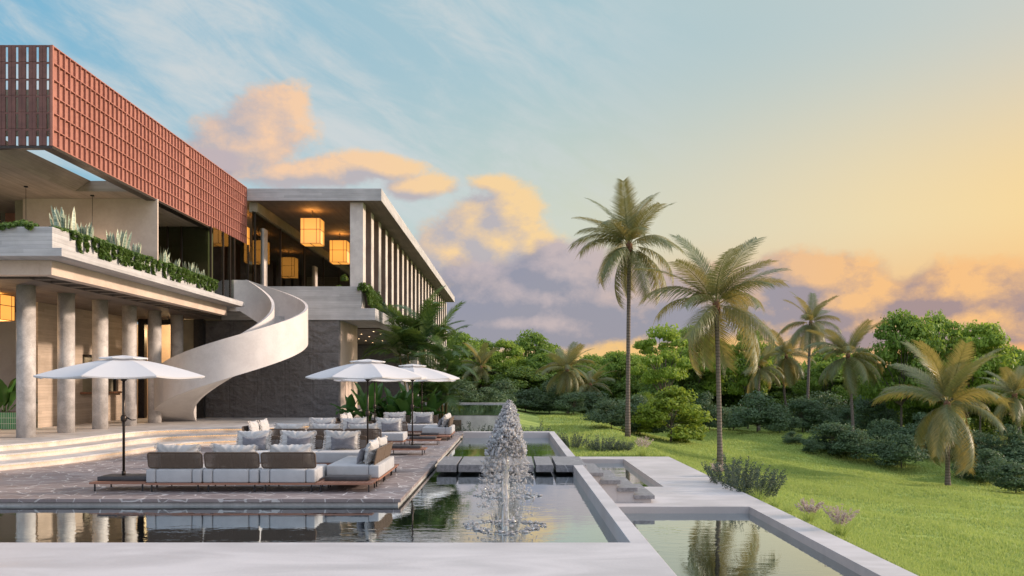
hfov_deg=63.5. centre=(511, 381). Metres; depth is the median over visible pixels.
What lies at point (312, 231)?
paper lantern
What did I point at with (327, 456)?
sofa module
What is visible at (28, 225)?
ivy
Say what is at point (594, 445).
rosemary shrub
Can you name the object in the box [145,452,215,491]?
sofa module
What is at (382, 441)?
pillow
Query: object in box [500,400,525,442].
fountain jet
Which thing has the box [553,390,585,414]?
shrub
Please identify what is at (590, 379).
coconut palm
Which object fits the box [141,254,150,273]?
ivy
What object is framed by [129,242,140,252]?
snake plant
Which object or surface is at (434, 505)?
pool water
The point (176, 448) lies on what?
pillow
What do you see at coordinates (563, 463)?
stepping stone
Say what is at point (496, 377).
broadleaf tree
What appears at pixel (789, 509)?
grass tuft
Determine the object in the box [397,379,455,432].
umbrella
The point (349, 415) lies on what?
pillow
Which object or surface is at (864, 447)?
shrub
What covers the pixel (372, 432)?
sofa module
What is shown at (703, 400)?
shrub
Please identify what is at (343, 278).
potted plant
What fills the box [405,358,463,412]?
areca palm
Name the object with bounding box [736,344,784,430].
coconut palm
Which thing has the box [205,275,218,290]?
ivy
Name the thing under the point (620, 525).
pool coping kerb
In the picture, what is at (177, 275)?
ivy
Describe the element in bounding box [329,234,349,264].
paper lantern
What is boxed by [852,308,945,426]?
broadleaf tree
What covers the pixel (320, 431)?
sofa module
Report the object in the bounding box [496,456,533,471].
stepping stone
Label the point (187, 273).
ivy
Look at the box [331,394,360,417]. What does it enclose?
banana plant
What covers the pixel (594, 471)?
stone step
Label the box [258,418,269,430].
pillow
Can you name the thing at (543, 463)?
stepping stone
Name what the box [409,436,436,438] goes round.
black tray
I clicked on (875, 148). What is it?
sky
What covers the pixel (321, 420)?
pillow
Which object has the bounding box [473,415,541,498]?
fountain jet
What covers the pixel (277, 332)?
spiral staircase
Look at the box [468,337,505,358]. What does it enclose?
broadleaf tree
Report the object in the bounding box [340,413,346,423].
pillow
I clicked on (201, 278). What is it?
ivy
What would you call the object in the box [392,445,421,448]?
black tray
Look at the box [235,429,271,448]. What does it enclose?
pillow
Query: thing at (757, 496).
grass tuft
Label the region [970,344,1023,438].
broadleaf tree
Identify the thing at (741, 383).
broadleaf tree
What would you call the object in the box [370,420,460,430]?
planting bed ground
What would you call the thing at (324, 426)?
pillow
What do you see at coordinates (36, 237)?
concrete planter
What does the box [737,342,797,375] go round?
broadleaf tree
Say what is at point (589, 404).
shrub
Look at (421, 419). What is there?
pillow
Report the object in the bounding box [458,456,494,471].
stepping stone
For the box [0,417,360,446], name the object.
platform floor
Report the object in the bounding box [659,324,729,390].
broadleaf tree
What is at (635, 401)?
shrub
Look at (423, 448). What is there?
side table
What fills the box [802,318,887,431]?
coconut palm
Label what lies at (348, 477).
black tray
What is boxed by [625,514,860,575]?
pool water
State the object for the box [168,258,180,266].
snake plant
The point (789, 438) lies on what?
shrub
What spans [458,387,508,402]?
shrub
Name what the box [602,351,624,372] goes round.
broadleaf tree
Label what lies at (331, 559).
pool deck
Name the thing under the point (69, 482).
terrace
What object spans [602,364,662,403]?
broadleaf tree
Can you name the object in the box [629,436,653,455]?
plume grass
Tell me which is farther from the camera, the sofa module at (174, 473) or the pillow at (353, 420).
the pillow at (353, 420)
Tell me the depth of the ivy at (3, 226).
20.42 m
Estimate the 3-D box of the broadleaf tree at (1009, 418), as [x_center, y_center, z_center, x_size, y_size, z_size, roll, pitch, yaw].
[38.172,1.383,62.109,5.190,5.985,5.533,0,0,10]
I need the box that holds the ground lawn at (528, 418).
[357,399,1023,575]
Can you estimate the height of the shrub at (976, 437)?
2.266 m
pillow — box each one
[154,443,202,467]
[210,443,257,461]
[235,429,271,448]
[242,436,265,449]
[248,420,259,431]
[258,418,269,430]
[266,443,313,461]
[273,422,304,435]
[279,430,316,449]
[287,436,310,444]
[308,417,335,428]
[310,423,341,435]
[322,430,360,449]
[331,436,354,449]
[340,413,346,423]
[341,417,366,430]
[346,412,352,417]
[347,422,364,428]
[348,423,379,435]
[357,447,365,463]
[364,438,378,464]
[375,417,402,431]
[378,435,387,447]
[381,422,398,431]
[383,411,405,421]
[388,415,402,421]
[411,412,433,423]
[416,415,430,423]
[442,414,448,426]
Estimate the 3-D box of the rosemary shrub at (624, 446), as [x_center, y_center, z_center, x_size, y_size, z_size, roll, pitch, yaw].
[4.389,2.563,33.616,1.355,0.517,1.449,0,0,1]
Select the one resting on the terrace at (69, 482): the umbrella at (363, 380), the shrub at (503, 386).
the umbrella at (363, 380)
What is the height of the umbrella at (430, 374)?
2.249 m
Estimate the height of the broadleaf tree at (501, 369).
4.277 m
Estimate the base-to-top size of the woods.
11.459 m
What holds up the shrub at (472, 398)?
on the ground lawn at (528, 418)
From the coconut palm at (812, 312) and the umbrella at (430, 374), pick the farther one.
the coconut palm at (812, 312)
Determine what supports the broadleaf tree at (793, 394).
on the ground lawn at (528, 418)
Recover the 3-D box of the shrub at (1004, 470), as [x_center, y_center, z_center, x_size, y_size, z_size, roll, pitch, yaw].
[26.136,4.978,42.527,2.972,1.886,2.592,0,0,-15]
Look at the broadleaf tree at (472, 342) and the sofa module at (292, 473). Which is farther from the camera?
the broadleaf tree at (472, 342)
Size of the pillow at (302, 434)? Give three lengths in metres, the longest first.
0.879 x 0.498 x 0.231 m
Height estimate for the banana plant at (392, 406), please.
1.560 m
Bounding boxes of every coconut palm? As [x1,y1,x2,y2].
[461,342,499,389]
[535,341,596,413]
[564,361,616,407]
[567,176,686,436]
[631,234,791,465]
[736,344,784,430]
[763,329,815,405]
[775,292,842,430]
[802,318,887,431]
[870,339,1016,485]
[974,366,1023,431]
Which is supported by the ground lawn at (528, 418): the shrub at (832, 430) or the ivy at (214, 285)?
the shrub at (832, 430)
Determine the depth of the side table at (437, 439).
26.13 m
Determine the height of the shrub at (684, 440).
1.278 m
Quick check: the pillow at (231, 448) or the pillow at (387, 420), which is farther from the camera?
the pillow at (387, 420)
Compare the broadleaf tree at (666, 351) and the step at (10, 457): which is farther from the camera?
the broadleaf tree at (666, 351)
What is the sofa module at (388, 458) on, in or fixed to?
on the terrace at (69, 482)
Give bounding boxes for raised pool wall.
[383,403,504,430]
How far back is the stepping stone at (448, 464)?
19.21 m
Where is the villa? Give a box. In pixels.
[0,45,454,437]
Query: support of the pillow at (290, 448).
on the sofa module at (292, 473)
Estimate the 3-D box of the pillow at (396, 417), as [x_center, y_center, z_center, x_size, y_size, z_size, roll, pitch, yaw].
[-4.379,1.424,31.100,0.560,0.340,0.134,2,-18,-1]
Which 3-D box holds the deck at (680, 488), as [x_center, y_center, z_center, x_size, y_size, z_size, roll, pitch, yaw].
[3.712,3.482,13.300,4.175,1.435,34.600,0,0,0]
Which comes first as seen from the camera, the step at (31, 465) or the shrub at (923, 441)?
the step at (31, 465)
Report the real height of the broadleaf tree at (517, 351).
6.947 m
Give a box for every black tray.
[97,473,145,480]
[325,475,371,480]
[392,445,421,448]
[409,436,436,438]
[421,433,438,434]
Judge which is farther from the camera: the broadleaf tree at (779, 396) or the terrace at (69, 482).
the broadleaf tree at (779, 396)
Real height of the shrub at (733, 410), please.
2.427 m
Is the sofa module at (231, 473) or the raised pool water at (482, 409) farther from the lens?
the raised pool water at (482, 409)
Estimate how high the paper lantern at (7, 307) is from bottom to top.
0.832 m
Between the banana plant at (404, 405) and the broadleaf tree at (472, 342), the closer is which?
the banana plant at (404, 405)
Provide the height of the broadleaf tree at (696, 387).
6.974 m
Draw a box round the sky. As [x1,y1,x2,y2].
[0,0,1023,365]
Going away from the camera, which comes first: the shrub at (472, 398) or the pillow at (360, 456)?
the pillow at (360, 456)
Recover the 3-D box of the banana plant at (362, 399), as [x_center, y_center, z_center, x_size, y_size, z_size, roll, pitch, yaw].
[-6.167,0.816,33.905,2.104,1.796,2.453,0,0,0]
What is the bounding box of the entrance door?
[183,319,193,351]
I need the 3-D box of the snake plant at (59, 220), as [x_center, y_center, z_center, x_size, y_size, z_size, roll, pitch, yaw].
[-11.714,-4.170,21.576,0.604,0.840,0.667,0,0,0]
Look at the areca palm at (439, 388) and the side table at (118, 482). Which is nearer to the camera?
the side table at (118, 482)
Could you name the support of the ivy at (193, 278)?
on the concrete planter at (36, 237)
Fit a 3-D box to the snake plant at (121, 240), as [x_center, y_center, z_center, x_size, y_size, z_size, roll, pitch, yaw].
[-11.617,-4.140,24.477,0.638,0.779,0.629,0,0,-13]
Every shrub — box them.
[357,282,376,308]
[370,287,382,311]
[382,302,392,322]
[448,378,487,402]
[455,421,489,435]
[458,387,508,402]
[483,377,518,404]
[508,389,547,411]
[521,421,558,434]
[528,380,573,413]
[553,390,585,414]
[558,431,589,447]
[574,391,614,413]
[580,398,631,428]
[581,435,619,451]
[604,439,635,450]
[605,394,677,433]
[630,385,716,442]
[634,390,653,402]
[672,424,705,442]
[689,390,732,429]
[700,453,762,488]
[708,461,787,497]
[722,405,750,429]
[723,390,791,431]
[763,404,801,432]
[781,431,804,442]
[782,395,835,432]
[794,390,856,426]
[800,438,822,451]
[806,420,863,453]
[825,408,865,430]
[827,429,892,459]
[853,395,899,429]
[864,418,899,442]
[873,432,931,467]
[893,412,933,446]
[906,422,980,455]
[950,430,1000,460]
[950,448,1010,482]
[972,423,1023,465]
[979,445,1023,465]
[983,460,1023,492]
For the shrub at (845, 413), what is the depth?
68.44 m
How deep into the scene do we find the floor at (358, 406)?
38.59 m
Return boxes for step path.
[0,429,306,455]
[0,438,236,465]
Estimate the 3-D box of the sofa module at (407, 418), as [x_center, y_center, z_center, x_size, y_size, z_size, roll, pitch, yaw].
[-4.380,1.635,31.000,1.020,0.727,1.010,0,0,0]
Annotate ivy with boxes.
[0,221,10,229]
[5,219,38,230]
[48,225,76,239]
[71,229,90,253]
[83,234,108,260]
[101,239,117,261]
[117,246,130,266]
[129,249,142,270]
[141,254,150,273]
[145,255,162,275]
[158,259,174,280]
[168,262,181,282]
[181,267,191,283]
[190,271,197,284]
[196,274,205,288]
[200,274,211,291]
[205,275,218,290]
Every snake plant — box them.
[49,206,75,229]
[75,222,93,236]
[106,230,131,249]
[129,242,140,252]
[158,249,169,262]
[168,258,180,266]
[182,262,198,273]
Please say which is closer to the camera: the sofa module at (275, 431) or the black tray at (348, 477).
the black tray at (348, 477)
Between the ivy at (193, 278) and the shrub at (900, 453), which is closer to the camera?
the ivy at (193, 278)
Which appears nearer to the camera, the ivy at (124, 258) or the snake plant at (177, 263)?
the ivy at (124, 258)
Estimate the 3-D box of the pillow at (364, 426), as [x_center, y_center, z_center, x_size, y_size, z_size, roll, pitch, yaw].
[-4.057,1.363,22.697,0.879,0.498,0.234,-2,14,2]
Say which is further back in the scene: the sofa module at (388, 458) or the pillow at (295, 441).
the pillow at (295, 441)
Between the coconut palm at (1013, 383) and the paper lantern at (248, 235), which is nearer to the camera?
the paper lantern at (248, 235)
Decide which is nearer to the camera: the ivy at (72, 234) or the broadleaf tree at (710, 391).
the ivy at (72, 234)
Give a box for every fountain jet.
[463,425,545,534]
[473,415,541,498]
[480,410,534,477]
[495,405,532,460]
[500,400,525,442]
[501,403,526,448]
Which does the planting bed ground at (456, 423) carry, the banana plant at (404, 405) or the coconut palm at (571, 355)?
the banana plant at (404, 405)
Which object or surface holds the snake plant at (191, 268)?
on the concrete planter at (36, 237)
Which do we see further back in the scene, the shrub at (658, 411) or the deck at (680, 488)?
the shrub at (658, 411)
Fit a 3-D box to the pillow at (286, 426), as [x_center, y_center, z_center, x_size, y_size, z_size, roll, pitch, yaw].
[-6.118,1.364,22.697,0.879,0.498,0.234,2,9,-3]
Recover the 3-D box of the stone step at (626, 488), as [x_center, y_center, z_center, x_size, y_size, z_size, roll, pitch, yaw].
[2.635,2.591,19.960,0.470,0.344,2.160,0,0,0]
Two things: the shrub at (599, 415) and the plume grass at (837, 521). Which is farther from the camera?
the shrub at (599, 415)
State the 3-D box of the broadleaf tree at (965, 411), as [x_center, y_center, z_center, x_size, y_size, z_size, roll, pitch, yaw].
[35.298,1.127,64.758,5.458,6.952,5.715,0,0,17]
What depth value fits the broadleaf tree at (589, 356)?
110.81 m
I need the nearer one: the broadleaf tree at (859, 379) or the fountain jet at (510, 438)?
the fountain jet at (510, 438)
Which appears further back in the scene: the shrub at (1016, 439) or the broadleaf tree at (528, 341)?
the broadleaf tree at (528, 341)
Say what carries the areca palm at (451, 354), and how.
on the planting bed ground at (456, 423)
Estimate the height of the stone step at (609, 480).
0.517 m
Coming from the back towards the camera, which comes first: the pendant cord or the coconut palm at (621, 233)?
the coconut palm at (621, 233)
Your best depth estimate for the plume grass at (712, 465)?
24.23 m
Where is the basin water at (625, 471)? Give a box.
[594,463,654,486]
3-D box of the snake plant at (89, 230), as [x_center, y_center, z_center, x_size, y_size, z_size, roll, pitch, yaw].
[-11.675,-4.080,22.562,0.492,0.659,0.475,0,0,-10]
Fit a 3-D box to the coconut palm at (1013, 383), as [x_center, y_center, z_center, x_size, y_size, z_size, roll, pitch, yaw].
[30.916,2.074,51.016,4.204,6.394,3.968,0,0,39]
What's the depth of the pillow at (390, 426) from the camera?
26.05 m
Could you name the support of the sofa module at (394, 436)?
on the terrace at (69, 482)
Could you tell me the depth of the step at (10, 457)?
22.93 m
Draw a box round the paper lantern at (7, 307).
[0,294,14,321]
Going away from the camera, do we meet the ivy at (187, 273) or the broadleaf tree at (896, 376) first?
the ivy at (187, 273)
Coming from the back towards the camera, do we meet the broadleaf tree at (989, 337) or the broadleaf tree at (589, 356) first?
the broadleaf tree at (589, 356)
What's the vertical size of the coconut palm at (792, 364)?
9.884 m
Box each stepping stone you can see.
[437,456,461,471]
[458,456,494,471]
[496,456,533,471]
[534,456,552,471]
[552,456,585,471]
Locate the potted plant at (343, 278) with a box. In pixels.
[337,274,347,285]
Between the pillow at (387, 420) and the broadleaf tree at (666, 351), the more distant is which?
the broadleaf tree at (666, 351)
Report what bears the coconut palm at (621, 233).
on the ground lawn at (528, 418)
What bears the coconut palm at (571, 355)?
on the ground lawn at (528, 418)
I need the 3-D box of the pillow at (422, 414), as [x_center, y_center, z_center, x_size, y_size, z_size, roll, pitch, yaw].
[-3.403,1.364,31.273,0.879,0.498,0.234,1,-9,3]
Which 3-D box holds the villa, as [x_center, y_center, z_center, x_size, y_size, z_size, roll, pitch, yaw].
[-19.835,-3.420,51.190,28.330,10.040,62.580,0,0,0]
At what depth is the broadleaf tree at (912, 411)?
65.33 m
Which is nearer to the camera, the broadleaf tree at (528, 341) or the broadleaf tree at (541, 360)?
the broadleaf tree at (541, 360)
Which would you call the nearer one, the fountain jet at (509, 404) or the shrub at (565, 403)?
the fountain jet at (509, 404)
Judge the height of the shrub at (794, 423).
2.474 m
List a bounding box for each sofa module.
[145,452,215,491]
[202,452,269,491]
[237,436,279,463]
[242,425,275,435]
[259,452,326,491]
[269,429,305,437]
[269,436,323,461]
[307,429,343,446]
[315,436,366,464]
[327,445,386,486]
[340,442,394,479]
[345,429,381,446]
[380,422,407,443]
[384,415,409,431]
[408,415,436,435]
[422,417,452,438]
[427,416,454,436]
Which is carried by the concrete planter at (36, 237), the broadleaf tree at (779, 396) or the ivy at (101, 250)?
the ivy at (101, 250)
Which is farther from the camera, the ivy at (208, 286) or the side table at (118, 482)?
the ivy at (208, 286)
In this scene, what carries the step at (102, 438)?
on the step path at (69, 446)
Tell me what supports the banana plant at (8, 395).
in the tiled planter at (8, 420)
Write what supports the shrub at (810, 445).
on the ground lawn at (528, 418)
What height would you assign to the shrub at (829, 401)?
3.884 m
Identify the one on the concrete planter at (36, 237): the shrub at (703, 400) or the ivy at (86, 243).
the ivy at (86, 243)
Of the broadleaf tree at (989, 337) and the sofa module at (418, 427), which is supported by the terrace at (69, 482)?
the sofa module at (418, 427)
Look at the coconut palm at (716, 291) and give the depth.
36.10 m
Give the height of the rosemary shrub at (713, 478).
1.021 m
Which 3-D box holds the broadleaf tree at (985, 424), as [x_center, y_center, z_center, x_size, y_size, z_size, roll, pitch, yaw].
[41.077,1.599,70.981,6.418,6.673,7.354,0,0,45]
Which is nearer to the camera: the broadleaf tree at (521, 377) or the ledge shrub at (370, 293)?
the ledge shrub at (370, 293)
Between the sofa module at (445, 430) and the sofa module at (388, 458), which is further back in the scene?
the sofa module at (445, 430)
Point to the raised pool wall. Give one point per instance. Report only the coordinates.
(476, 421)
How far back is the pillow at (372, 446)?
15.86 m
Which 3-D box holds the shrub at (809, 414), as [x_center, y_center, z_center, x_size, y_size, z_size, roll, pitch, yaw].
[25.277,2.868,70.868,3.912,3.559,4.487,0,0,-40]
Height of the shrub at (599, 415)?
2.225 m
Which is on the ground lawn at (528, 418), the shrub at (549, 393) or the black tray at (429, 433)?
the shrub at (549, 393)
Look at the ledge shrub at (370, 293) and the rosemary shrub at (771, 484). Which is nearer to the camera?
the rosemary shrub at (771, 484)
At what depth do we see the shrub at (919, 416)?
54.92 m
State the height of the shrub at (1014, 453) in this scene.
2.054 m
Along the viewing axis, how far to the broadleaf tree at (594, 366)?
88.88 m
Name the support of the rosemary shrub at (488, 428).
on the ground lawn at (528, 418)
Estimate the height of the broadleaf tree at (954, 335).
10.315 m
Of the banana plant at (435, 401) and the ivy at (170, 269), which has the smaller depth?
the ivy at (170, 269)
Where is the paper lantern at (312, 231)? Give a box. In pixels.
[300,211,324,246]
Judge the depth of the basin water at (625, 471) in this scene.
26.63 m
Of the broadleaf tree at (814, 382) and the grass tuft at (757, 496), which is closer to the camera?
the grass tuft at (757, 496)
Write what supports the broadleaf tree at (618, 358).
on the ground lawn at (528, 418)
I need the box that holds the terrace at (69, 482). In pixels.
[0,431,463,501]
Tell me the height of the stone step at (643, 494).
0.171 m
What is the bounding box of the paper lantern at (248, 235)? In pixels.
[247,227,249,251]
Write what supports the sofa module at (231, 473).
on the terrace at (69, 482)
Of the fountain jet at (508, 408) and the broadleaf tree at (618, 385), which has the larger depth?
the broadleaf tree at (618, 385)
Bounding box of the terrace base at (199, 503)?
[0,436,462,505]
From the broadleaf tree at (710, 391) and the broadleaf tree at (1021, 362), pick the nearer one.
the broadleaf tree at (1021, 362)
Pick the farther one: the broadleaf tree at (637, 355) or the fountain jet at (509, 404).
the broadleaf tree at (637, 355)
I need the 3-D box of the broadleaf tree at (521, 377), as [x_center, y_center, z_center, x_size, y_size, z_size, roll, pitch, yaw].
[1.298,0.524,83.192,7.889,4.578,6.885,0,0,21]
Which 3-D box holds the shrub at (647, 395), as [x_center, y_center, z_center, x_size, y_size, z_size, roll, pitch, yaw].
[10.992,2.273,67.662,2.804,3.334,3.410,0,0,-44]
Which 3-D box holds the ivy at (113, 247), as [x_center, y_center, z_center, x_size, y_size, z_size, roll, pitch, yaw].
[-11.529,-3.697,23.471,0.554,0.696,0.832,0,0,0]
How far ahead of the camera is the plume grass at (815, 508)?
16.95 m
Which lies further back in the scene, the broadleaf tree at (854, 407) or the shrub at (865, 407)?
the broadleaf tree at (854, 407)
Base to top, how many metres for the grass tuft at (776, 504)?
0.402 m
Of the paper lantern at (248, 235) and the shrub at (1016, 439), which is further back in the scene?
the shrub at (1016, 439)
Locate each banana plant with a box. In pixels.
[0,378,37,411]
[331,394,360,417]
[335,382,385,421]
[373,400,386,418]
[375,386,410,414]
[378,381,435,421]
[405,385,446,414]
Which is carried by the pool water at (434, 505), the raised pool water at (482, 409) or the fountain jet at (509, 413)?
the fountain jet at (509, 413)
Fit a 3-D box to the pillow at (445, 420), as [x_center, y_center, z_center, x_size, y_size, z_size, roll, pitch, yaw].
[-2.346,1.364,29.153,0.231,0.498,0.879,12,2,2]
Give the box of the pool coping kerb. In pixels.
[463,431,648,542]
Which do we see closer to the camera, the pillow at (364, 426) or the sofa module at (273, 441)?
the sofa module at (273, 441)
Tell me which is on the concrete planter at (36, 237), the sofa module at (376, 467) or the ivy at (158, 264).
the ivy at (158, 264)
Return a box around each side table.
[89,481,157,490]
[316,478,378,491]
[390,447,426,454]
[407,438,440,444]
[420,435,450,440]
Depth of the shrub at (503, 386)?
61.31 m
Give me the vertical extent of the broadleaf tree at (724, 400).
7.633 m
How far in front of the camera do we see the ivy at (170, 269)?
27.34 m
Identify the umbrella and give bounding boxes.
[33,355,204,474]
[305,359,426,443]
[334,379,414,422]
[384,364,459,444]
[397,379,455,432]
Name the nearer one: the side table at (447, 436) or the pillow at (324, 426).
the pillow at (324, 426)
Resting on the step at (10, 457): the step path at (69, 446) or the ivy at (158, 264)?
the step path at (69, 446)
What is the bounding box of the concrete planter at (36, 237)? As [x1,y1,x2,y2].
[0,227,214,292]
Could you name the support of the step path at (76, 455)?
on the step at (31, 465)
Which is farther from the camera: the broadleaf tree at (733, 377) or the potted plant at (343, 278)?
the broadleaf tree at (733, 377)
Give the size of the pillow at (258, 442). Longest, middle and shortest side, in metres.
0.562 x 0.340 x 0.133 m
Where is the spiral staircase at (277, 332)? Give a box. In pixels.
[154,280,307,420]
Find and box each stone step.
[585,463,602,484]
[600,470,620,501]
[617,477,637,501]
[634,484,654,501]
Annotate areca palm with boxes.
[361,286,474,411]
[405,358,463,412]
[408,331,479,419]
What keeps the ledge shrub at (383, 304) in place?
on the villa
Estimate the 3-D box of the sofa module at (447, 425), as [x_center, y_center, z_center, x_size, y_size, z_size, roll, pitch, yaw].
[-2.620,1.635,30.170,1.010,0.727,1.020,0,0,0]
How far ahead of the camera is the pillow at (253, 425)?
23.85 m
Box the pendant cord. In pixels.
[90,195,93,227]
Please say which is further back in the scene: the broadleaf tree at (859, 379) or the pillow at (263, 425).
the broadleaf tree at (859, 379)
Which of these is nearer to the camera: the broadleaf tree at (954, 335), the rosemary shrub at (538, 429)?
the rosemary shrub at (538, 429)
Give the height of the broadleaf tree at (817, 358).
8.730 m
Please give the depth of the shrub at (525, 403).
75.04 m
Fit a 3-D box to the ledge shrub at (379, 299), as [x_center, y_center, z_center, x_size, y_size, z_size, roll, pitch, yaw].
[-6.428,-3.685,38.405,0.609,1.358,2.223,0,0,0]
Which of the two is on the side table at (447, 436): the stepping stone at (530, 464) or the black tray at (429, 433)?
the black tray at (429, 433)
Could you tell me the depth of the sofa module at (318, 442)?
19.46 m
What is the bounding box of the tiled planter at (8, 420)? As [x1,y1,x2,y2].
[0,411,15,428]
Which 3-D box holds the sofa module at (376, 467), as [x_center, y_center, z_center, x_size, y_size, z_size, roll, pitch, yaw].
[-3.020,1.635,16.170,1.010,0.727,1.020,0,0,0]
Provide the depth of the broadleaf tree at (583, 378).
82.48 m
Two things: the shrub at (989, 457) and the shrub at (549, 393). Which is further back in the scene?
the shrub at (549, 393)
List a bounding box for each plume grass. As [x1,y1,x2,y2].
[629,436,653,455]
[710,463,724,476]
[794,498,832,522]
[816,504,863,536]
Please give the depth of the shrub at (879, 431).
55.56 m
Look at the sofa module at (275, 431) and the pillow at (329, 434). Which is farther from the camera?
the sofa module at (275, 431)
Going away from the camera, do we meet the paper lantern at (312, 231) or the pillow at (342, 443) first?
the pillow at (342, 443)
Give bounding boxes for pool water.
[0,438,616,541]
[425,404,503,414]
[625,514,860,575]
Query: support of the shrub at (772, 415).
on the ground lawn at (528, 418)
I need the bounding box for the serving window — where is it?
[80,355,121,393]
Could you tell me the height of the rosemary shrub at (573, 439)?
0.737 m
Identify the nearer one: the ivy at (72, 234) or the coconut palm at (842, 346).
the ivy at (72, 234)
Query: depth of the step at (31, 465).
20.89 m
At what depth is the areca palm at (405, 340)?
37.17 m
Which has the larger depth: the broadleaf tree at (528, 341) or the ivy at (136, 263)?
the broadleaf tree at (528, 341)
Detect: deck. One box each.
[0,542,676,575]
[580,457,917,575]
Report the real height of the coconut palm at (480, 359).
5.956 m
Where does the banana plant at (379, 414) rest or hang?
on the planting bed ground at (456, 423)
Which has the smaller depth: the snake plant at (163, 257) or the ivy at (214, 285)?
the snake plant at (163, 257)
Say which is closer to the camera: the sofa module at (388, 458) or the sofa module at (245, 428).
the sofa module at (388, 458)
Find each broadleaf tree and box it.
[447,329,490,372]
[453,360,511,390]
[453,369,484,392]
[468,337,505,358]
[477,359,529,394]
[482,338,530,369]
[494,364,557,406]
[505,352,586,388]
[513,328,563,374]
[542,367,615,412]
[571,357,617,412]
[578,352,608,370]
[585,350,650,399]
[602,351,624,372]
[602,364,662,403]
[630,322,695,428]
[630,352,652,369]
[637,359,703,422]
[647,369,726,397]
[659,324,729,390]
[702,341,738,397]
[707,352,772,408]
[714,329,776,428]
[726,376,795,410]
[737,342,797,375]
[763,350,814,415]
[791,361,849,402]
[804,348,846,389]
[822,366,875,421]
[847,380,904,426]
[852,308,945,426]
[853,375,912,415]
[898,396,984,431]
[900,309,973,408]
[934,388,976,422]
[936,319,1022,436]
[967,410,1004,435]
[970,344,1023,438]
[987,396,1023,434]
[1001,354,1023,423]
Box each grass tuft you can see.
[749,487,769,499]
[758,494,789,506]
[773,498,798,513]
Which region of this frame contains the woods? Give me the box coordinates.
[530,357,900,409]
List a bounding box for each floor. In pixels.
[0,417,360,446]
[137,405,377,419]
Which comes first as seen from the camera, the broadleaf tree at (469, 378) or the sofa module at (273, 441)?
the sofa module at (273, 441)
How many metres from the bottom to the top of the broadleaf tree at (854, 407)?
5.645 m
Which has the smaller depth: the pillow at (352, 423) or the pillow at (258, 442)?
the pillow at (258, 442)
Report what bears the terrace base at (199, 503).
on the ground lawn at (528, 418)
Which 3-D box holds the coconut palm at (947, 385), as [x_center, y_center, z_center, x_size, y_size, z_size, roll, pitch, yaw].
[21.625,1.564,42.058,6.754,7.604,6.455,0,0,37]
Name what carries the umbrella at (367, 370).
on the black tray
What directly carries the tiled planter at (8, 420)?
on the platform floor at (50, 434)

